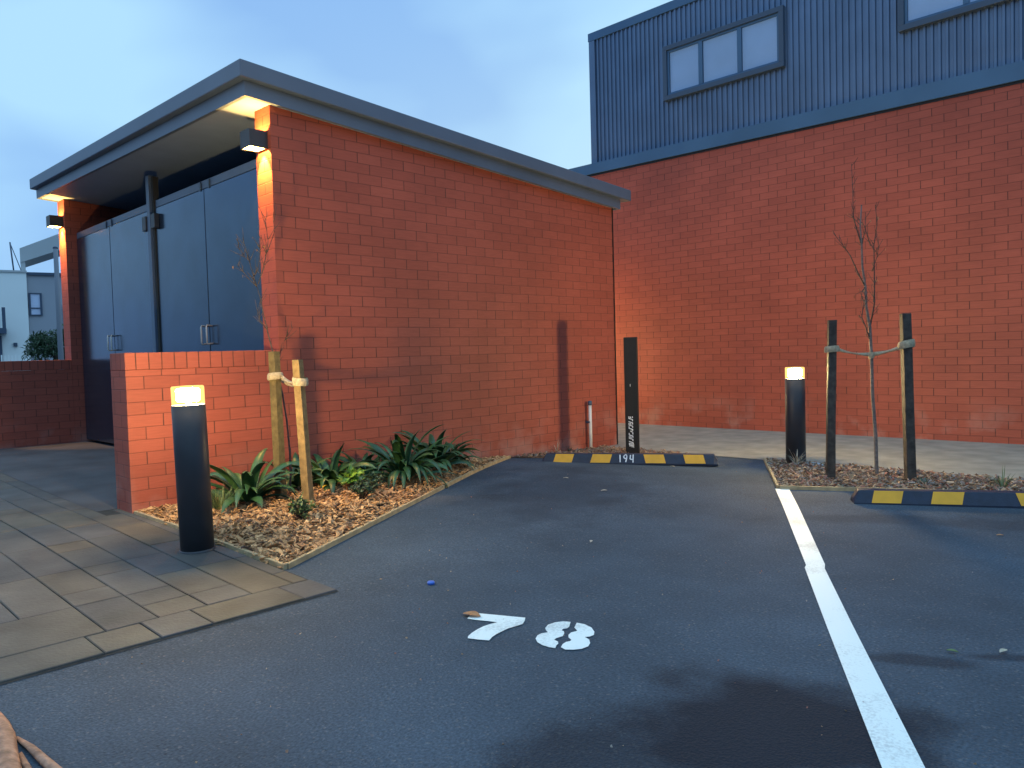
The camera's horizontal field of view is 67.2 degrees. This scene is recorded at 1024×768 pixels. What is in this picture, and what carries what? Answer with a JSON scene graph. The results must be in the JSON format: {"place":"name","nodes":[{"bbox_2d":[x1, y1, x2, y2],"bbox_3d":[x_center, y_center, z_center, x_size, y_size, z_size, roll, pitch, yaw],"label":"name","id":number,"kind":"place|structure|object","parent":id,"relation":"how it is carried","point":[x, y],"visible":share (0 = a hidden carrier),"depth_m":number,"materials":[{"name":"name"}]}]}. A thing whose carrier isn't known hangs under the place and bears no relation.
{"place":"outdoors","nodes":[
{"label":"outdoors","id":0,"kind":"place"},
{"bbox_2d":[0,472,337,684],"bbox_3d":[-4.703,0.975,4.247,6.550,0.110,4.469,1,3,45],"label":"path","id":1,"kind":"structure","parent":0,"point":[161,586],"depth_m":3.64,"materials":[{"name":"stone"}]},
{"bbox_2d":[171,388,215,553],"bbox_3d":[-1.754,0.485,4.234,0.188,0.958,0.188,0,3,45],"label":"bollard light","id":2,"kind":"object","parent":1,"relation":"on","point":[192,475],"visible":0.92,"depth_m":4.16,"materials":[{"name":"black metal"}]},
{"bbox_2d":[0,0,671,272],"label":"sky","id":3,"kind":"structure","parent":0,"point":[513,75],"materials":[{"name":"blue"}]},
{"bbox_2d":[0,441,1023,767],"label":"ground","id":4,"kind":"structure","parent":0,"point":[646,679],"depth_m":2.78,"materials":[{"name":"grey asphalt"}]},
{"bbox_2d":[0,270,30,370],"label":"white house","id":5,"kind":"structure","parent":4,"relation":"on","point":[14,326],"depth_m":37.74,"materials":[{"name":"white paint"}]},
{"bbox_2d":[9,242,20,269],"bbox_3d":[-24.852,-6.335,38.605,0.504,1.508,0.076,-3,3,-38],"label":"roof antenna","id":6,"kind":"object","parent":5,"relation":"on","point":[11,248],"visible":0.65,"depth_m":38.50,"materials":[{"name":"grey metal"}]},
{"bbox_2d":[1,354,30,370],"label":"picket fence","id":7,"kind":"object","parent":4,"relation":"on","point":[15,358],"visible":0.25,"depth_m":32.70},
{"bbox_2d":[0,712,61,767],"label":"dry palm piece","id":8,"kind":"object","parent":4,"relation":"on","point":[11,756],"visible":1,"depth_m":2.10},
{"bbox_2d":[0,360,75,448],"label":"brick wall","id":9,"kind":"structure","parent":4,"relation":"on","point":[36,404],"depth_m":9.35,"materials":[{"name":"red brick"}]},
{"bbox_2d":[21,324,64,369],"bbox_3d":[-18.334,-1.067,31.050,2.020,3.068,2.507,1,3,45],"label":"bushy tree","id":10,"kind":"object","parent":4,"relation":"on","point":[42,344],"visible":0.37,"depth_m":30.58,"materials":[{"name":"green plant"}]},
{"bbox_2d":[26,272,63,360],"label":"grey house","id":11,"kind":"structure","parent":4,"relation":"on","point":[41,300],"depth_m":38.62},
{"bbox_2d":[28,293,42,315],"bbox_3d":[-23.770,-3.976,38.444,0.570,1.125,0.090,-3,3,-32],"label":"window","id":12,"kind":"structure","parent":11,"relation":"in","point":[35,299],"depth_m":38.43,"materials":[{"name":"glass"}]},
{"bbox_2d":[20,234,59,270],"bbox_3d":[-24.341,-6.916,40.656,2.730,2.560,3.000,-3,3,-32],"label":"roof frame","id":13,"kind":"object","parent":11,"relation":"on","point":[36,252],"visible":0.41,"depth_m":39.21,"materials":[{"name":"grey metal"}]},
{"bbox_2d":[0,441,116,511],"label":"apron","id":14,"kind":"object","parent":4,"relation":"on","point":[83,473],"visible":0.66,"depth_m":7.30,"materials":[{"name":"concrete"}]},
{"bbox_2d":[53,246,63,359],"bbox_3d":[-15.181,-1.964,25.849,0.180,5.280,0.175,1,3,45],"label":"street pole","id":15,"kind":"object","parent":4,"relation":"on","point":[58,309],"visible":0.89,"depth_m":25.77,"materials":[{"name":"grey metal"}]},
{"bbox_2d":[110,350,278,513],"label":"brick wall","id":16,"kind":"structure","parent":4,"relation":"on","point":[145,386],"depth_m":5.39,"materials":[{"name":"red brick"}]},
{"bbox_2d":[134,511,286,569],"bbox_3d":[-1.842,0.922,4.547,1.921,0.119,0.020,1,3,43],"label":"timber edging","id":17,"kind":"object","parent":4,"relation":"on","point":[248,553],"visible":0.27,"depth_m":4.25,"materials":[{"name":"brown wood"}]},
{"bbox_2d":[210,448,299,513],"bbox_3d":[-1.841,0.685,5.314,0.737,0.425,0.778,0,3,30],"label":"strap leaf plant","id":18,"kind":"object","parent":4,"relation":"on","point":[253,486],"visible":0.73,"depth_m":5.25,"materials":[{"name":"green plant"}]},
{"bbox_2d":[232,206,296,485],"bbox_3d":[-1.791,-0.188,5.625,0.480,2.252,0.178,-1,2,5],"label":"young tree","id":19,"kind":"object","parent":4,"relation":"on","point":[266,328],"visible":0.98,"depth_m":5.60,"materials":[{"name":"brown plant"}]},
{"bbox_2d":[268,351,286,497],"bbox_3d":[-1.662,0.362,5.473,0.080,1.185,0.066,0,3,27],"label":"timber stake","id":20,"kind":"object","parent":4,"relation":"on","point":[278,446],"visible":0.66,"depth_m":5.45,"materials":[{"name":"brown wood"}]},
{"bbox_2d":[267,372,308,386],"bbox_3d":[-1.580,-0.030,5.366,0.149,0.106,0.546,-3,3,-38],"label":"tree tie","id":21,"kind":"object","parent":20,"relation":"attached to","point":[294,381],"visible":0.98,"depth_m":5.39,"materials":[{"name":"beige fabric"}]},
{"bbox_2d":[292,360,313,502],"bbox_3d":[-1.409,0.400,5.220,0.097,1.130,0.070,-1,2,18],"label":"timber stake","id":22,"kind":"object","parent":4,"relation":"on","point":[303,439],"visible":0.73,"depth_m":5.20,"materials":[{"name":"brown wood"}]},
{"bbox_2d":[133,455,506,567],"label":"mulch","id":23,"kind":"object","parent":4,"relation":"on","point":[254,517],"visible":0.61,"depth_m":4.92,"materials":[{"name":"brown wood"}]},
{"bbox_2d":[211,482,242,512],"bbox_3d":[-1.932,0.743,5.085,0.349,0.194,0.357,1,3,45],"label":"grass tuft","id":24,"kind":"object","parent":23,"relation":"on","point":[215,505],"visible":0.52,"depth_m":5.07,"materials":[{"name":"green plant"}]},
{"bbox_2d":[262,452,332,490],"bbox_3d":[-1.598,0.683,5.867,0.685,0.288,0.581,1,3,45],"label":"strap leaf plant","id":25,"kind":"object","parent":23,"relation":"on","point":[296,483],"visible":0.38,"depth_m":5.80,"materials":[{"name":"green plant"}]},
{"bbox_2d":[287,493,320,519],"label":"shrub","id":26,"kind":"object","parent":23,"relation":"on","point":[300,508],"visible":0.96,"depth_m":4.73,"materials":[{"name":"green plant"}]},
{"bbox_2d":[286,444,386,492],"bbox_3d":[-1.395,0.624,5.951,0.800,0.378,0.818,1,3,45],"label":"strap leaf plant","id":27,"kind":"object","parent":23,"relation":"on","point":[332,471],"visible":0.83,"depth_m":5.85,"materials":[{"name":"green plant"}]},
{"bbox_2d":[336,463,365,487],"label":"plant","id":28,"kind":"object","parent":23,"relation":"on","point":[351,475],"visible":0.86,"depth_m":5.68,"materials":[{"name":"green plant"}]},
{"bbox_2d":[327,451,393,479],"bbox_3d":[-1.205,0.679,6.216,0.720,0.346,0.659,1,3,45],"label":"strap leaf plant","id":29,"kind":"object","parent":23,"relation":"on","point":[365,457],"visible":0.3,"depth_m":6.17,"materials":[{"name":"green plant"}]},
{"bbox_2d":[348,476,378,498],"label":"shrub","id":30,"kind":"object","parent":23,"relation":"on","point":[359,488],"visible":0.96,"depth_m":5.36,"materials":[{"name":"green plant"}]},
{"bbox_2d":[366,470,385,488],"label":"shrub","id":31,"kind":"object","parent":23,"relation":"on","point":[372,478],"visible":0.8,"depth_m":5.65,"materials":[{"name":"green plant"}]},
{"bbox_2d":[345,424,455,489],"bbox_3d":[-0.912,0.636,6.148,0.898,0.596,0.927,-1,2,10],"label":"strap leaf plant","id":32,"kind":"object","parent":23,"relation":"on","point":[403,464],"visible":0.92,"depth_m":6.01,"materials":[{"name":"green plant"}]},
{"bbox_2d":[388,429,479,471],"bbox_3d":[-0.680,0.579,6.594,0.815,0.423,0.961,-2,2,-18],"label":"strap leaf plant","id":33,"kind":"object","parent":23,"relation":"on","point":[444,449],"visible":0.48,"depth_m":6.54,"materials":[{"name":"green plant"}]},
{"bbox_2d":[445,441,483,466],"bbox_3d":[-0.582,0.643,6.925,0.512,0.277,0.612,0,3,28],"label":"strap leaf plant","id":34,"kind":"object","parent":23,"relation":"on","point":[463,446],"visible":0.23,"depth_m":6.92,"materials":[{"name":"green plant"}]},
{"bbox_2d":[29,59,630,477],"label":"store building","id":35,"kind":"structure","parent":4,"relation":"on","point":[419,275],"depth_m":7.20,"materials":[{"name":"red brick"}]},
{"bbox_2d":[46,215,62,227],"bbox_3d":[-5.693,-2.021,9.594,0.150,0.132,0.149,1,3,45],"label":"wall light","id":36,"kind":"object","parent":35,"relation":"attached to","point":[53,221],"visible":1,"depth_m":9.55,"materials":[{"name":"black metal"}]},
{"bbox_2d":[77,227,115,443],"bbox_3d":[-4.995,-0.553,9.264,1.179,2.505,0.108,1,3,45],"label":"door","id":37,"kind":"structure","parent":35,"relation":"in","point":[94,249],"depth_m":9.27,"materials":[{"name":"metal"}]},
{"bbox_2d":[110,212,152,352],"bbox_3d":[-4.134,-0.539,8.412,1.215,2.514,0.108,1,3,45],"label":"door","id":38,"kind":"structure","parent":35,"relation":"in","point":[129,237],"depth_m":8.40,"materials":[{"name":"metal"}]},
{"bbox_2d":[150,189,210,351],"bbox_3d":[-3.199,-0.518,7.488,1.147,2.535,0.108,1,3,45],"label":"door","id":39,"kind":"structure","parent":35,"relation":"in","point":[180,224],"depth_m":7.43,"materials":[{"name":"metal"}]},
{"bbox_2d":[204,168,263,366],"bbox_3d":[-2.347,-0.500,6.645,1.222,2.552,0.108,1,3,45],"label":"door","id":40,"kind":"structure","parent":35,"relation":"in","point":[231,205],"depth_m":6.69,"materials":[{"name":"metal"}]},
{"bbox_2d":[240,128,267,152],"bbox_3d":[-1.987,-1.875,5.934,0.150,0.132,0.149,1,3,45],"label":"wall light","id":41,"kind":"object","parent":35,"relation":"attached to","point":[253,140],"visible":1,"depth_m":5.89,"materials":[{"name":"black metal"}]},
{"bbox_2d":[586,401,592,447],"bbox_3d":[0.868,0.511,8.614,0.074,0.650,0.048,1,3,45],"label":"standpipe","id":42,"kind":"object","parent":35,"relation":"attached to","point":[590,421],"visible":0.91,"depth_m":8.59,"materials":[{"name":"white plastic"}]},
{"bbox_2d":[285,455,510,568],"bbox_3d":[-0.580,0.841,5.819,0.020,0.110,3.999,-1,2,16],"label":"timber edging","id":43,"kind":"object","parent":4,"relation":"on","point":[322,548],"visible":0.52,"depth_m":4.88,"materials":[{"name":"brown wood"}]},
{"bbox_2d":[427,580,434,584],"bbox_3d":[-0.379,0.930,3.608,0.036,0.014,0.036,1,3,45],"label":"bottle cap","id":44,"kind":"object","parent":4,"relation":"on","point":[431,582],"visible":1,"depth_m":3.60,"materials":[{"name":"blue plastic"}]},
{"bbox_2d":[467,613,593,649],"bbox_3d":[0.047,0.949,2.966,0.550,0.001,0.280,-1,2,20],"label":"bay number","id":45,"kind":"object","parent":4,"relation":"on","point":[579,639],"visible":1,"depth_m":2.96,"materials":[{"name":"white paint"}]},
{"bbox_2d":[463,611,480,616],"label":"fallen leaf","id":46,"kind":"object","parent":45,"relation":"on","point":[474,613],"visible":1,"depth_m":3.16,"materials":[{"name":"brown plant"}]},
{"bbox_2d":[141,471,1005,766],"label":"grit","id":47,"kind":"object","parent":4,"relation":"on","point":[563,635],"visible":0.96,"depth_m":2.77,"materials":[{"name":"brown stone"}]},
{"bbox_2d":[511,445,687,457],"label":"mulch","id":48,"kind":"object","parent":4,"relation":"on","point":[606,449],"visible":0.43,"depth_m":8.14,"materials":[{"name":"brown wood"}]},
{"bbox_2d":[543,453,717,465],"bbox_3d":[1.107,0.711,7.337,1.650,0.102,0.152,-1,2,15],"label":"wheel stop","id":49,"kind":"object","parent":4,"relation":"on","point":[686,459],"visible":0.91,"depth_m":7.26,"materials":[{"name":"rubber"}]},
{"bbox_2d":[623,337,639,452],"bbox_3d":[1.235,0.183,7.946,0.136,1.328,0.082,-1,2,15],"label":"square post","id":50,"kind":"object","parent":4,"relation":"on","point":[630,345],"visible":0.91,"depth_m":7.91,"materials":[{"name":"black plastic"}]},
{"bbox_2d":[764,458,778,488],"bbox_3d":[2.232,0.780,6.652,0.020,0.101,1.665,-1,2,15],"label":"timber edging","id":51,"kind":"object","parent":4,"relation":"on","point":[772,475],"visible":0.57,"depth_m":6.38,"materials":[{"name":"brown wood"}]},
{"bbox_2d":[569,0,1023,444],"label":"brick building","id":52,"kind":"structure","parent":4,"relation":"on","point":[732,141],"depth_m":9.47,"materials":[{"name":"brick"}]},
{"bbox_2d":[662,5,785,101],"bbox_3d":[2.783,-4.362,10.268,1.775,0.750,0.084,1,3,45],"label":"window","id":53,"kind":"structure","parent":52,"relation":"in","point":[732,52],"depth_m":10.22,"materials":[{"name":"glass"}]},
{"bbox_2d":[898,0,1010,33],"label":"window","id":54,"kind":"structure","parent":52,"relation":"in","point":[912,14],"depth_m":8.46,"materials":[{"name":"glass"}]},
{"bbox_2d":[607,423,1023,478],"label":"footpath","id":55,"kind":"structure","parent":4,"relation":"on","point":[966,458],"depth_m":8.14,"materials":[{"name":"concrete"}]},
{"bbox_2d":[825,320,836,478],"bbox_3d":[2.533,0.187,6.118,0.097,1.385,0.076,-1,2,10],"label":"timber stake","id":56,"kind":"object","parent":4,"relation":"on","point":[830,471],"visible":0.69,"depth_m":6.09,"materials":[{"name":"brown wood"}]},
{"bbox_2d":[775,489,924,767],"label":"parking line","id":57,"kind":"object","parent":4,"relation":"on","point":[893,745],"visible":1,"depth_m":2.56,"materials":[{"name":"white paint"}]},
{"bbox_2d":[832,159,885,474],"bbox_3d":[2.749,-0.464,6.116,0.392,2.660,0.231,-2,2,-6],"label":"young tree","id":58,"kind":"object","parent":4,"relation":"on","point":[868,327],"visible":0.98,"depth_m":6.11,"materials":[{"name":"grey plant"}]},
{"bbox_2d":[780,485,952,490],"bbox_3d":[3.244,0.795,5.505,2.524,0.099,0.020,-1,2,15],"label":"timber edging","id":59,"kind":"object","parent":4,"relation":"on","point":[822,488],"visible":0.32,"depth_m":5.73,"materials":[{"name":"brown wood"}]},
{"bbox_2d":[766,458,1023,490],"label":"mulch","id":60,"kind":"object","parent":4,"relation":"on","point":[954,487],"visible":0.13,"depth_m":5.94,"materials":[{"name":"wood"}]},
{"bbox_2d":[780,448,807,463],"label":"dry weed","id":61,"kind":"object","parent":60,"relation":"on","point":[797,461],"visible":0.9,"depth_m":6.88,"materials":[{"name":"grey plant"}]},
{"bbox_2d":[785,368,805,463],"bbox_3d":[2.615,0.321,7.111,0.188,0.958,0.188,1,3,45],"label":"bollard light","id":62,"kind":"object","parent":60,"relation":"on","point":[795,422],"visible":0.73,"depth_m":7.04,"materials":[{"name":"black metal"}]},
{"bbox_2d":[987,465,1014,487],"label":"weed","id":63,"kind":"object","parent":60,"relation":"on","point":[1001,481],"visible":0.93,"depth_m":5.63,"materials":[{"name":"green plant"}]},
{"bbox_2d":[899,313,916,480],"bbox_3d":[3.062,0.166,5.956,0.101,1.420,0.070,-1,2,4],"label":"timber stake","id":64,"kind":"object","parent":4,"relation":"on","point":[908,414],"visible":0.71,"depth_m":5.93,"materials":[{"name":"brown wood"}]},
{"bbox_2d":[824,339,914,358],"bbox_3d":[2.804,-0.268,6.066,0.652,0.152,0.214,-1,2,19],"label":"tree tie","id":65,"kind":"object","parent":64,"relation":"attached to","point":[901,345],"visible":1,"depth_m":6.05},
{"bbox_2d":[850,488,1023,508],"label":"wheel stop","id":66,"kind":"object","parent":4,"relation":"on","point":[970,498],"visible":0.84,"depth_m":5.08,"materials":[{"name":"rubber"}]}
]}

